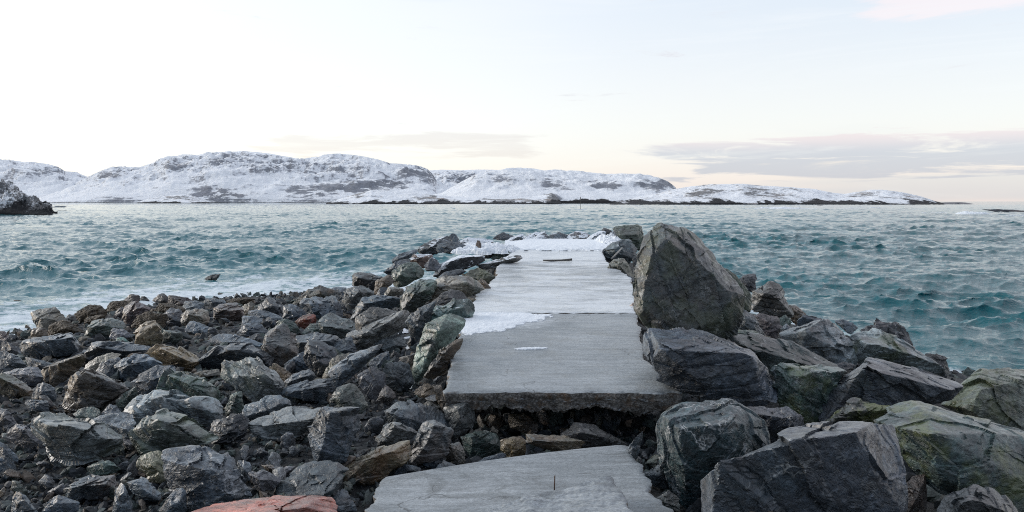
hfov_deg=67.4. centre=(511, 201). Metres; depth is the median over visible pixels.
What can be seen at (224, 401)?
stone
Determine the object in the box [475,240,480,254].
rock
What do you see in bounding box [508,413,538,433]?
rock
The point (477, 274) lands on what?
rock
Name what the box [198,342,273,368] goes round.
rock
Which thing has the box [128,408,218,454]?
rock
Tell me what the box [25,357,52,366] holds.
rock
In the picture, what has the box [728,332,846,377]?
boulder
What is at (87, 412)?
rock
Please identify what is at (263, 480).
rock
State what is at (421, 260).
rock
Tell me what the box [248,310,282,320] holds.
rock
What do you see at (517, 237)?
rock
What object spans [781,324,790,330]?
boulder
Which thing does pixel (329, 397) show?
stone
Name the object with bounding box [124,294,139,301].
rock
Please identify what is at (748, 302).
boulder
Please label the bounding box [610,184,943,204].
hills
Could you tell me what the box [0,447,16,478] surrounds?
rock
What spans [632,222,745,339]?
boulder
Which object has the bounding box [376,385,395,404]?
rock
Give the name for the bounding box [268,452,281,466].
stone
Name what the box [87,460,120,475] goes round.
rock
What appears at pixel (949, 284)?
sea
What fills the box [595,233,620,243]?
snow patch
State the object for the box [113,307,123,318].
rock
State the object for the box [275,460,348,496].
rock
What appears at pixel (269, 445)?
stone
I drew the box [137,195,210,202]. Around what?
hills
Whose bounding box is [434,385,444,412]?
rock
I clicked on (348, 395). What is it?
rock
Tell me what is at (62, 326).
rock
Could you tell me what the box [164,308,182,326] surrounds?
rock
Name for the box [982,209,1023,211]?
skerry
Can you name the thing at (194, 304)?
rock
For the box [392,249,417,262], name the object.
rock
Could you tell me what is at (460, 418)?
rock
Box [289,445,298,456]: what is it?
stone
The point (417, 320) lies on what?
rock
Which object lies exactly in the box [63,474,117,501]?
rock
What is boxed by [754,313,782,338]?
boulder
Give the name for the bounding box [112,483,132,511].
rock
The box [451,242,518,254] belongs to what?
snow patch
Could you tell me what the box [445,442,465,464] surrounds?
rock
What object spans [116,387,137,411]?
rock
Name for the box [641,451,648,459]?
stone
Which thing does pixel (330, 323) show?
rock
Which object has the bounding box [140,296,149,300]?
rock
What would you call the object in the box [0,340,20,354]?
rock
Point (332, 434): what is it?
rock
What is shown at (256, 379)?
rock
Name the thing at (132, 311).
rock
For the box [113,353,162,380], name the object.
rock
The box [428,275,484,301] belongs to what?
rock
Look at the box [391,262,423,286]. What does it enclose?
rock
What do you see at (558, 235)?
rock
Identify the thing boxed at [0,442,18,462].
rock
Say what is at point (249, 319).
rock
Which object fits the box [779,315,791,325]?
boulder
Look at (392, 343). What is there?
rock
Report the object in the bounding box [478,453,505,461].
rock
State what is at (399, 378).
rock
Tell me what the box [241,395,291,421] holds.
rock
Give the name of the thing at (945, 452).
boulder
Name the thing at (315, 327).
rock
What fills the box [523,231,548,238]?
rock
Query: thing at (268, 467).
stone
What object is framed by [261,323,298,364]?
rock
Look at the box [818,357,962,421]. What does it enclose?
boulder
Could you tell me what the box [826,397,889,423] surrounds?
boulder
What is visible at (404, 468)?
rock
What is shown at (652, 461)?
stone
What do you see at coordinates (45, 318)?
rock
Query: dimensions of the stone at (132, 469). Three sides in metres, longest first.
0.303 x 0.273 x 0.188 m
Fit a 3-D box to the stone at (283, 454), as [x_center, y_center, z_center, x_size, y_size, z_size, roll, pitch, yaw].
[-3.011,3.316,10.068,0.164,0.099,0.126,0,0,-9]
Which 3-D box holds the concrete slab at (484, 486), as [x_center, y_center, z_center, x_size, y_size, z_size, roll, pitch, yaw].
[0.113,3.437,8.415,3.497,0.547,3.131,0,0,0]
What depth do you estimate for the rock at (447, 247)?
28.45 m
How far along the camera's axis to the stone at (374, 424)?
11.02 m
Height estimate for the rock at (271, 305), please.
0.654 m
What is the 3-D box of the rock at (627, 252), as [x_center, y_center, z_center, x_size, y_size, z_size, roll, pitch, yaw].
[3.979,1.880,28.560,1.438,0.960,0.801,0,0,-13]
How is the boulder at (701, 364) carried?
on the shore ground
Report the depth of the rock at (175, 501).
8.15 m
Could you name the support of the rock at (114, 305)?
on the shore ground
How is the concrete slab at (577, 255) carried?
on the shore ground
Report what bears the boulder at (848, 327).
on the shore ground
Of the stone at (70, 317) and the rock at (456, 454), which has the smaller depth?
the rock at (456, 454)
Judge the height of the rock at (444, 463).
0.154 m
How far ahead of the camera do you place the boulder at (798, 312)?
18.54 m
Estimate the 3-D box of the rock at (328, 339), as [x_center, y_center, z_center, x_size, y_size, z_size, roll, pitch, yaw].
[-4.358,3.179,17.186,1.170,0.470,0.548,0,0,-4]
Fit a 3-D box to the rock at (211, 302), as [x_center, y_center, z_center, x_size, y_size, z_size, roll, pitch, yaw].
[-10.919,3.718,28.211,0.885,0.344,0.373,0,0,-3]
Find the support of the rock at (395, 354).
on the shore ground
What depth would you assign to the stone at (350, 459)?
9.95 m
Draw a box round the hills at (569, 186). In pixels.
[433,167,675,202]
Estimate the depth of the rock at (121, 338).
19.20 m
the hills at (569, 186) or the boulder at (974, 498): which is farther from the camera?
the hills at (569, 186)
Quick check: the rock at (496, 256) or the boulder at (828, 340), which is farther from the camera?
the rock at (496, 256)
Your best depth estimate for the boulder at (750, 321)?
14.51 m
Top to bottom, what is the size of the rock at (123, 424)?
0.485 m
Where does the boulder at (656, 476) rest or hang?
on the shore ground
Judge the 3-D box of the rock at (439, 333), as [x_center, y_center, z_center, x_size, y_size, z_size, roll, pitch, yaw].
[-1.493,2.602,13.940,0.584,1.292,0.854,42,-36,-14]
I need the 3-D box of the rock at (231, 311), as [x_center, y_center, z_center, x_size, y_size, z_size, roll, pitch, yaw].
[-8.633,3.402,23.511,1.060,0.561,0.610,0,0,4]
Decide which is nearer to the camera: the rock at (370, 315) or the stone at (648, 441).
the stone at (648, 441)
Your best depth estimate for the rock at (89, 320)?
24.41 m
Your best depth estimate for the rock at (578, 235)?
33.94 m
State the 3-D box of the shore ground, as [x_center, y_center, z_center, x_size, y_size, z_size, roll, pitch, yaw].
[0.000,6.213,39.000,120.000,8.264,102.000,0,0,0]
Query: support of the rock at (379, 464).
on the shore ground
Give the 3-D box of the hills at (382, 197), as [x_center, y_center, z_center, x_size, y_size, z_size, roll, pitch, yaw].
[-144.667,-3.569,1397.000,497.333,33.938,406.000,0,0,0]
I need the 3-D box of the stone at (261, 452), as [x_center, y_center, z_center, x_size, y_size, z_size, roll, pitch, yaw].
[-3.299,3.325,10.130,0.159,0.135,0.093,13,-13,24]
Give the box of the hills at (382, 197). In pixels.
[326,190,561,203]
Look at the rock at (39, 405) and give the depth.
12.78 m
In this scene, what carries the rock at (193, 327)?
on the shore ground
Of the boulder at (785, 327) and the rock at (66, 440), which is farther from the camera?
the boulder at (785, 327)
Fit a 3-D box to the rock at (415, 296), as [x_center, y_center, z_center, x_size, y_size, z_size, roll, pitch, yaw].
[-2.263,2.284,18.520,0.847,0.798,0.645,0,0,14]
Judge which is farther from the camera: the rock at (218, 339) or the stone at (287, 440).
the rock at (218, 339)
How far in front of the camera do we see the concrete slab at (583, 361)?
12.36 m
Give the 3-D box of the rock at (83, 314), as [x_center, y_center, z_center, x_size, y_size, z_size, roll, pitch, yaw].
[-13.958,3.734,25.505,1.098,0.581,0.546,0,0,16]
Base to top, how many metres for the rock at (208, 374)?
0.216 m
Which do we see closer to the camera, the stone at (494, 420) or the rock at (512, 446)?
the rock at (512, 446)
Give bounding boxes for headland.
[0,178,57,214]
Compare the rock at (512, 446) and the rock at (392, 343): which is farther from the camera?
the rock at (392, 343)
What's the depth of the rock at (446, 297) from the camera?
17.57 m
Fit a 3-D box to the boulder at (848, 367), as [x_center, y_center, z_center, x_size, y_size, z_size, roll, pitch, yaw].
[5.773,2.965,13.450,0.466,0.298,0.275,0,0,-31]
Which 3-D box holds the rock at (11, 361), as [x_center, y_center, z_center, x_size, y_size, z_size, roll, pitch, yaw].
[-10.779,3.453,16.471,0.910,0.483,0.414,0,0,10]
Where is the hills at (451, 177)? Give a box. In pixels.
[429,169,494,185]
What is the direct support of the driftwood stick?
on the concrete slab at (566, 287)
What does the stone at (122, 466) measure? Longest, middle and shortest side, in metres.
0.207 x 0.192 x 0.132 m
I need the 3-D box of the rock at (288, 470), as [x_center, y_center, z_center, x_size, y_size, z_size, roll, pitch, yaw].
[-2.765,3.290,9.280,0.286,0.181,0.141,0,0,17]
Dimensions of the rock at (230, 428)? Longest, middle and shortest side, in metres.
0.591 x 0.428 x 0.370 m
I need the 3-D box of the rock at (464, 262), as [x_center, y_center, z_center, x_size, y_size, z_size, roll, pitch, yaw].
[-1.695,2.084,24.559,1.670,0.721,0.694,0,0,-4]
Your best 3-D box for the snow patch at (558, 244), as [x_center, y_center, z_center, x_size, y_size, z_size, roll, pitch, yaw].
[2.100,1.751,31.600,4.800,0.240,6.400,0,0,0]
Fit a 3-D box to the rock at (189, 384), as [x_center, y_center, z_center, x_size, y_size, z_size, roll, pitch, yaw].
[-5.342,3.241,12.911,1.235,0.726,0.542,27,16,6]
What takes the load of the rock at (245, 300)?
on the shore ground
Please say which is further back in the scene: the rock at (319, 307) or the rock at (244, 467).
the rock at (319, 307)
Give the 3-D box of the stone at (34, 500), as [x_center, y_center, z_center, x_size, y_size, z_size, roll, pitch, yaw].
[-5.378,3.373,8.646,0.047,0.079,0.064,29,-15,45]
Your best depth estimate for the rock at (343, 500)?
8.86 m
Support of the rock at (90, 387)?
on the shore ground
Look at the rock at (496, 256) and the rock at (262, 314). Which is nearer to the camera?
the rock at (262, 314)
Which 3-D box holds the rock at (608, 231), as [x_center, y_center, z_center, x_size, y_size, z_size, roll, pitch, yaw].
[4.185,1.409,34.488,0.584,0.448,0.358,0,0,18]
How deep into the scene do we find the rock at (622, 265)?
23.40 m
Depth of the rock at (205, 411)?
11.48 m
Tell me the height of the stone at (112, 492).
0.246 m
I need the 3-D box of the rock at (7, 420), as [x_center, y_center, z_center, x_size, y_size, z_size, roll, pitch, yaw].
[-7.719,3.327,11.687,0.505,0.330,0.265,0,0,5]
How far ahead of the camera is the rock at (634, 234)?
31.28 m
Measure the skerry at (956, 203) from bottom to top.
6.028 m
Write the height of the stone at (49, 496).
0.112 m
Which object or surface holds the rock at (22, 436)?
on the shore ground
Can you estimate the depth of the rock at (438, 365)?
12.90 m
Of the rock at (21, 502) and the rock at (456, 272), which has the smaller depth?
the rock at (21, 502)
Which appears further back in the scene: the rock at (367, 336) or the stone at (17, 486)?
the rock at (367, 336)
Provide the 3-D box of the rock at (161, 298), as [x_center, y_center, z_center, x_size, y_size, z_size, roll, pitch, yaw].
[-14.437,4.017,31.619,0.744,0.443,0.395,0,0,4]
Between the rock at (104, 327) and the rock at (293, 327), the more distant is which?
the rock at (104, 327)
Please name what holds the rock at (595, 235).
on the concrete slab
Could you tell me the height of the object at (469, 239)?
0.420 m
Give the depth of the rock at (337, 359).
14.27 m
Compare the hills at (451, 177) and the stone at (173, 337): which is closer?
the stone at (173, 337)
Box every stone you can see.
[0,487,5,497]
[4,469,22,477]
[10,481,28,496]
[25,454,34,460]
[31,498,38,502]
[36,441,45,450]
[36,460,50,466]
[38,474,55,489]
[39,395,55,409]
[43,492,53,502]
[66,314,77,320]
[107,485,115,500]
[117,461,130,473]
[120,472,131,480]
[123,439,134,450]
[125,456,138,478]
[161,330,182,344]
[208,327,218,334]
[220,397,228,405]
[239,445,249,459]
[255,447,267,457]
[262,464,273,472]
[264,440,272,449]
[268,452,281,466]
[272,467,285,488]
[279,451,287,457]
[280,432,295,448]
[284,361,295,373]
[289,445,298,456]
[327,393,331,403]
[341,455,355,466]
[343,481,352,491]
[364,416,383,435]
[399,353,414,365]
[407,337,412,348]
[425,394,435,401]
[476,414,485,427]
[486,415,503,428]
[503,413,510,418]
[536,410,551,428]
[567,417,573,425]
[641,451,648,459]
[644,439,656,446]
[644,454,658,467]
[646,410,659,418]
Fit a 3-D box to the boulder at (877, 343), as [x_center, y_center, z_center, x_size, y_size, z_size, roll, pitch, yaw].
[7.358,2.911,14.709,1.780,1.217,0.701,-2,42,14]
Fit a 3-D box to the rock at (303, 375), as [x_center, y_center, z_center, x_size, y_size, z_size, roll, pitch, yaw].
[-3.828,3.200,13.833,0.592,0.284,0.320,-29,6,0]
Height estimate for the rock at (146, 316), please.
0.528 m
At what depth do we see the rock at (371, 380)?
12.97 m
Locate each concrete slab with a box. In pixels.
[365,445,673,511]
[443,314,682,416]
[473,261,635,313]
[508,249,605,260]
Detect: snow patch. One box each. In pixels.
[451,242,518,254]
[459,312,552,335]
[504,239,608,251]
[515,347,546,349]
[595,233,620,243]
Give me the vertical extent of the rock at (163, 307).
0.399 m
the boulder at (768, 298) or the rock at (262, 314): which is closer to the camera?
the boulder at (768, 298)
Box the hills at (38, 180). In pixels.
[0,159,86,197]
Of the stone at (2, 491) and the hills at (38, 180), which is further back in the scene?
the hills at (38, 180)
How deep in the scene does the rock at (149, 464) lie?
9.21 m
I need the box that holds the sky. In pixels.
[0,0,1023,200]
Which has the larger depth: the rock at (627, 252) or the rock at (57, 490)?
the rock at (627, 252)
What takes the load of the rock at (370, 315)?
on the rock at (367, 336)
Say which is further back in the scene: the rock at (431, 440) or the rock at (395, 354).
the rock at (395, 354)
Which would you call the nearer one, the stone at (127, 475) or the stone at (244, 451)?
the stone at (127, 475)
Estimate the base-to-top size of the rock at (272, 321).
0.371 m
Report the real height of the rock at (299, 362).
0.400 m
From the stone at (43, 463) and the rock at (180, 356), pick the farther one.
the rock at (180, 356)
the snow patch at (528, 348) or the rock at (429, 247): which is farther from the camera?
the rock at (429, 247)
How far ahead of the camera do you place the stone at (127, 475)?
9.31 m
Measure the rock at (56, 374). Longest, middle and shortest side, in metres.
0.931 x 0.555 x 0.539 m
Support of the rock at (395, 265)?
on the shore ground
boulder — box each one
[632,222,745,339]
[642,327,777,406]
[644,465,668,488]
[655,398,770,508]
[657,490,679,511]
[700,421,908,511]
[723,267,751,311]
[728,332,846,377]
[738,329,757,334]
[739,274,756,291]
[739,310,764,335]
[747,406,803,443]
[751,281,793,317]
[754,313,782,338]
[770,362,844,424]
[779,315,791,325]
[779,319,857,369]
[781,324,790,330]
[789,305,805,324]
[796,315,821,326]
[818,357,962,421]
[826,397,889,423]
[835,319,857,333]
[837,362,855,378]
[850,328,945,376]
[860,318,912,345]
[874,400,1023,511]
[906,474,926,511]
[925,353,949,374]
[936,484,1017,511]
[941,367,1023,430]
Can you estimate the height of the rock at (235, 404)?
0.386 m
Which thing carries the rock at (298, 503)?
on the shore ground
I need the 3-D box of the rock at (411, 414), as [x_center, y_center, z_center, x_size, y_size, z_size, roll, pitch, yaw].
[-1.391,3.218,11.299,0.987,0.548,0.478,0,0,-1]
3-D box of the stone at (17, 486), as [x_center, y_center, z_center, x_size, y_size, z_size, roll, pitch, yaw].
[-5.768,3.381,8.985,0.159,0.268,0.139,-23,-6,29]
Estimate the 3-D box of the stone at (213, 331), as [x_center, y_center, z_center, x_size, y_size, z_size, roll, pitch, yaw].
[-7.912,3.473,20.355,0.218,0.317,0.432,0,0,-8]
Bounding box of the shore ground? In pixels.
[0,260,963,511]
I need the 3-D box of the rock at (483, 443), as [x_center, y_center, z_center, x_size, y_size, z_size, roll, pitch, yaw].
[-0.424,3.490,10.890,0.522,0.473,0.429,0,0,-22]
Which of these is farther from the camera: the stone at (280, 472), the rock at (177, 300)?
the rock at (177, 300)
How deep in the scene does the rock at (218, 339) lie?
18.19 m
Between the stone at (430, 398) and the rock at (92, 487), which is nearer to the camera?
the rock at (92, 487)
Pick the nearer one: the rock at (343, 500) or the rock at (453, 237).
the rock at (343, 500)
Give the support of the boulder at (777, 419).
on the shore ground
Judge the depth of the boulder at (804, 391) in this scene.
11.07 m
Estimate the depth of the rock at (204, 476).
8.34 m
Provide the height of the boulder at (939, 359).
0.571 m
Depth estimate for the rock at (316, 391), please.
12.77 m
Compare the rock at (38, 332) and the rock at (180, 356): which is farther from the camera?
the rock at (38, 332)
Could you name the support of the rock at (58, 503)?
on the shore ground
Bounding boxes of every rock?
[0,331,8,340]
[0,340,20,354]
[0,350,27,370]
[0,373,32,397]
[0,408,17,432]
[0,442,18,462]
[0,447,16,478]
[3,366,44,386]
[5,424,45,451]
[11,491,37,511]
[20,332,79,357]
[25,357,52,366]
[25,399,49,411]
[30,307,67,330]
[30,411,123,467]
[31,327,47,337]
[32,382,56,400]
[41,354,85,386]
[42,483,64,497]
[42,495,79,511]
[48,320,85,335]
[62,368,128,412]
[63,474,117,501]
[73,406,99,418]
[74,304,107,322]
[84,314,105,324]
[84,318,125,336]
[84,341,150,357]
[84,352,120,370]
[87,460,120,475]
[94,412,135,438]
[96,357,119,377]
[100,404,120,414]
[106,300,131,311]
[109,328,130,338]
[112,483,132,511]
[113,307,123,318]
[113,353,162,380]
[116,337,128,341]
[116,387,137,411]
[122,301,150,324]
[123,389,222,426]
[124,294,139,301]
[126,476,160,501]
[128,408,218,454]
[131,311,167,327]
[131,365,175,394]
[134,320,162,345]
[136,450,166,483]
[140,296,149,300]
[146,344,199,371]
[152,293,167,303]
[154,303,185,312]
[156,367,224,405]
[159,488,186,511]
[161,445,251,511]
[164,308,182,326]
[168,295,192,305]
[180,308,209,325]
[182,300,204,309]
[184,321,209,333]
[192,495,337,511]
[194,369,220,378]
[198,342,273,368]
[203,298,225,306]
[204,274,220,279]
[208,333,262,346]
[209,413,248,443]
[213,303,244,320]
[220,357,284,401]
[224,391,243,415]
[226,297,253,304]
[237,322,267,337]
[237,460,251,481]
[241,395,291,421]
[242,301,254,314]
[242,316,262,323]
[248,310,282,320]
[248,406,319,440]
[248,470,280,491]
[255,297,283,316]
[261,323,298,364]
[265,317,276,327]
[269,363,290,381]
[272,466,294,476]
[275,319,301,335]
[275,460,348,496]
[280,378,334,402]
[282,304,306,320]
[284,352,307,371]
[284,368,315,386]
[292,285,336,305]
[295,314,316,328]
[296,332,339,353]
[299,295,342,319]
[302,323,320,334]
[303,340,337,377]
[307,406,360,463]
[318,312,355,338]
[322,352,350,378]
[328,343,384,388]
[329,383,367,413]
[330,489,356,511]
[331,287,345,299]
[333,336,356,353]
[338,300,352,315]
[342,286,373,309]
[343,440,412,485]
[346,310,409,350]
[350,295,399,319]
[352,272,382,290]
[355,307,396,329]
[357,366,385,401]
[368,351,389,367]
[374,275,394,294]
[374,335,406,352]
[375,422,417,446]
[376,287,386,295]
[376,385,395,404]
[382,361,413,392]
[384,259,410,274]
[384,287,403,295]
[384,400,448,431]
[390,350,400,357]
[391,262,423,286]
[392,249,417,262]
[395,464,420,474]
[400,279,436,312]
[405,301,435,340]
[408,420,453,465]
[410,254,432,267]
[412,313,465,381]
[414,383,434,397]
[417,236,450,254]
[423,338,462,379]
[423,401,439,407]
[423,457,445,468]
[424,257,441,271]
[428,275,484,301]
[429,298,474,321]
[431,289,466,305]
[433,255,484,277]
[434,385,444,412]
[436,241,465,253]
[436,460,454,467]
[438,269,465,277]
[443,402,474,438]
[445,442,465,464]
[449,233,459,242]
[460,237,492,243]
[460,430,500,457]
[464,268,494,283]
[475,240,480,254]
[478,278,490,288]
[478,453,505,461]
[483,253,493,258]
[491,251,510,259]
[493,232,512,240]
[500,436,525,456]
[506,234,523,240]
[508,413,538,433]
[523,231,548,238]
[525,434,584,451]
[548,232,567,238]
[559,422,627,448]
[567,231,589,238]
[587,231,605,239]
[601,228,611,234]
[602,239,636,263]
[607,258,633,277]
[612,224,643,250]
[626,431,642,459]
[632,254,636,267]
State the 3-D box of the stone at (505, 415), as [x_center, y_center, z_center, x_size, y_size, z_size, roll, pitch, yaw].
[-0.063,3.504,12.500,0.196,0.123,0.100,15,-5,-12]
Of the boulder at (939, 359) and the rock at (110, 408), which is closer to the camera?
the rock at (110, 408)
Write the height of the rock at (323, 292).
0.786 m
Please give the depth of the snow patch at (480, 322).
15.47 m
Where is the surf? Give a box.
[577,205,1023,215]
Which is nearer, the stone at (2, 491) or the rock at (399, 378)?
the stone at (2, 491)
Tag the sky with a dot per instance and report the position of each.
(924, 98)
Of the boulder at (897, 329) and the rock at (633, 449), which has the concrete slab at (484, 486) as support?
the rock at (633, 449)
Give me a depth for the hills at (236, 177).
2802.82 m
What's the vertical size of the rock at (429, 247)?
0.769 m
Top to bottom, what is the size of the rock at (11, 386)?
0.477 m
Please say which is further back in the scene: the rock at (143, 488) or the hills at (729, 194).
the hills at (729, 194)
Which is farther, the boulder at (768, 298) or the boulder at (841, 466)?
the boulder at (768, 298)
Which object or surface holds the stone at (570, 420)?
on the shore ground
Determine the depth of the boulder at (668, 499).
8.28 m
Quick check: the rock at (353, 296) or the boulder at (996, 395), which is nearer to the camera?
the boulder at (996, 395)
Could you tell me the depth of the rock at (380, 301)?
18.73 m
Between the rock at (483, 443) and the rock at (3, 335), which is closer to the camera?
the rock at (483, 443)
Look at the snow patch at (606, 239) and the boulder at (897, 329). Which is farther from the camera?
the snow patch at (606, 239)
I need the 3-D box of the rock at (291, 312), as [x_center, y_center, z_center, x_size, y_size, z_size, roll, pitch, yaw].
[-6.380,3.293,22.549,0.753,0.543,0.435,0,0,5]
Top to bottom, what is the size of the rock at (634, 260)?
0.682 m
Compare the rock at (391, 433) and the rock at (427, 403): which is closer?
the rock at (391, 433)
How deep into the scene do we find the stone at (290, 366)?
15.14 m
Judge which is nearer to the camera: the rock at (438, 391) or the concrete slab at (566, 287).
the rock at (438, 391)
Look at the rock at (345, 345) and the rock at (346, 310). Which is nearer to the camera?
the rock at (345, 345)
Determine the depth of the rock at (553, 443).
10.34 m
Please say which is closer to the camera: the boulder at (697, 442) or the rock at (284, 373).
the boulder at (697, 442)
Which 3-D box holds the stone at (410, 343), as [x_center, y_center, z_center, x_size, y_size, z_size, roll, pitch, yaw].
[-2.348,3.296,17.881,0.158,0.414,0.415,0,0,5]
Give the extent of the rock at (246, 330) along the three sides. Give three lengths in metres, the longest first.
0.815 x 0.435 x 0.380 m
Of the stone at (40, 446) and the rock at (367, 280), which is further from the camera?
the rock at (367, 280)
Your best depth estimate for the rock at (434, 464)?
10.17 m
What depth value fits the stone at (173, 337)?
19.17 m
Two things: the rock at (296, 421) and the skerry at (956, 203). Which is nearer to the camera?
the rock at (296, 421)
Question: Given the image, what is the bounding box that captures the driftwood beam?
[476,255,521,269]
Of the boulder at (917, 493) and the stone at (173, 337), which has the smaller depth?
the boulder at (917, 493)
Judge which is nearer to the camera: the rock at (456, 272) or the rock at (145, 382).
the rock at (145, 382)
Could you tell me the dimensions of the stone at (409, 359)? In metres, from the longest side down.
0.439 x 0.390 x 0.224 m
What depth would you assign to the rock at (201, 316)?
22.10 m
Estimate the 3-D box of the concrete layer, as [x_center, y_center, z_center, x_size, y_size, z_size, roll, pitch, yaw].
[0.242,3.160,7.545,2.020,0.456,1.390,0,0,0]
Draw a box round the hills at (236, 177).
[39,151,452,202]
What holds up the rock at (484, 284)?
on the concrete slab at (566, 287)
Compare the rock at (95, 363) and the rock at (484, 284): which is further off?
the rock at (484, 284)
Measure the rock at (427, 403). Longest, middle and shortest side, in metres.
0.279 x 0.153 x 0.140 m
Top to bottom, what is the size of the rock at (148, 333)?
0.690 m
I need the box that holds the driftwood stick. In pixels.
[543,258,571,260]
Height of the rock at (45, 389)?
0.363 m
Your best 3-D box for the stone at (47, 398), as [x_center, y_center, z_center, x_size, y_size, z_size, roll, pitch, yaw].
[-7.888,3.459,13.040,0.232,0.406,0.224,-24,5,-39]
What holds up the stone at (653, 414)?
on the shore ground
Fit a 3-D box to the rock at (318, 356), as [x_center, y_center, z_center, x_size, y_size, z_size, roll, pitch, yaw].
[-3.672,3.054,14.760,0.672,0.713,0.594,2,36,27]
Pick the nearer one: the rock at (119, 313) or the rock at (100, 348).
the rock at (100, 348)
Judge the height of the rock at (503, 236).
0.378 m
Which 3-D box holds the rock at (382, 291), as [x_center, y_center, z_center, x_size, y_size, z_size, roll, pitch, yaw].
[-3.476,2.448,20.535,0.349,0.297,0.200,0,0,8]
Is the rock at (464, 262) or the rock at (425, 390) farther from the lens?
the rock at (464, 262)
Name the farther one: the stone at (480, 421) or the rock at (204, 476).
the stone at (480, 421)
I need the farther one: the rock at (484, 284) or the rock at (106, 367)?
the rock at (484, 284)
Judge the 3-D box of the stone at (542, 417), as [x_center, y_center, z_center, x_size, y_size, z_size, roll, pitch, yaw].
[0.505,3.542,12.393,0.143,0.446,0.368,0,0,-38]
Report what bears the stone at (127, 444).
on the shore ground
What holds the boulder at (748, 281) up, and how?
on the shore ground
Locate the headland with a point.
(14, 200)
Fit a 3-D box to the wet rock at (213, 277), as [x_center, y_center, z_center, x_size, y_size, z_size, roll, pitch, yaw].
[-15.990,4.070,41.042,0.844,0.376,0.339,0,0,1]
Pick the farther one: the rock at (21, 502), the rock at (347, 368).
the rock at (347, 368)
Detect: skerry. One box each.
[942,202,971,203]
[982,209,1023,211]
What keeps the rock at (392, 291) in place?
on the shore ground
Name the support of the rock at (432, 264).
on the shore ground
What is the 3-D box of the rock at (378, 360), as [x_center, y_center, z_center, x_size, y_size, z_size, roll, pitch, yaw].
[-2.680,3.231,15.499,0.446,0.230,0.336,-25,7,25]
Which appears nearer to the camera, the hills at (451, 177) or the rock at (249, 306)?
the rock at (249, 306)
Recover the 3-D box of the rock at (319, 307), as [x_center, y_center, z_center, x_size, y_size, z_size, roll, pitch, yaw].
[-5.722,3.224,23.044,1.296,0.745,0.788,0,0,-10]
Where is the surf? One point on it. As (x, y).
(963, 212)
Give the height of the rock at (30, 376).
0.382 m
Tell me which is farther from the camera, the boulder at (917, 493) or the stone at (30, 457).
the stone at (30, 457)
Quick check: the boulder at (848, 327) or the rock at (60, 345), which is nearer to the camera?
the boulder at (848, 327)
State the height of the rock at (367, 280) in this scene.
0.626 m
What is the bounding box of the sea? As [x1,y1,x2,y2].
[0,201,1023,372]
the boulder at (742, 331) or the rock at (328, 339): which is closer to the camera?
the boulder at (742, 331)
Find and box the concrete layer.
[488,476,632,511]
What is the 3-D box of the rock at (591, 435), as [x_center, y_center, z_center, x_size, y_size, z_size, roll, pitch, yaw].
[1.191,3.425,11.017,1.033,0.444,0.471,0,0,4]
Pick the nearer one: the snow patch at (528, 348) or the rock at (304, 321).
the snow patch at (528, 348)
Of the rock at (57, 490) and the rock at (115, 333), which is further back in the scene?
the rock at (115, 333)
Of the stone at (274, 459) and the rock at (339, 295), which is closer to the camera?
the stone at (274, 459)
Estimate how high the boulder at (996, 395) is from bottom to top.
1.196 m
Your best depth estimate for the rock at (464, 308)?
15.73 m
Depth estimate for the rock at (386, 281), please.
21.45 m
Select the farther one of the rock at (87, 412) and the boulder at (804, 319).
the boulder at (804, 319)

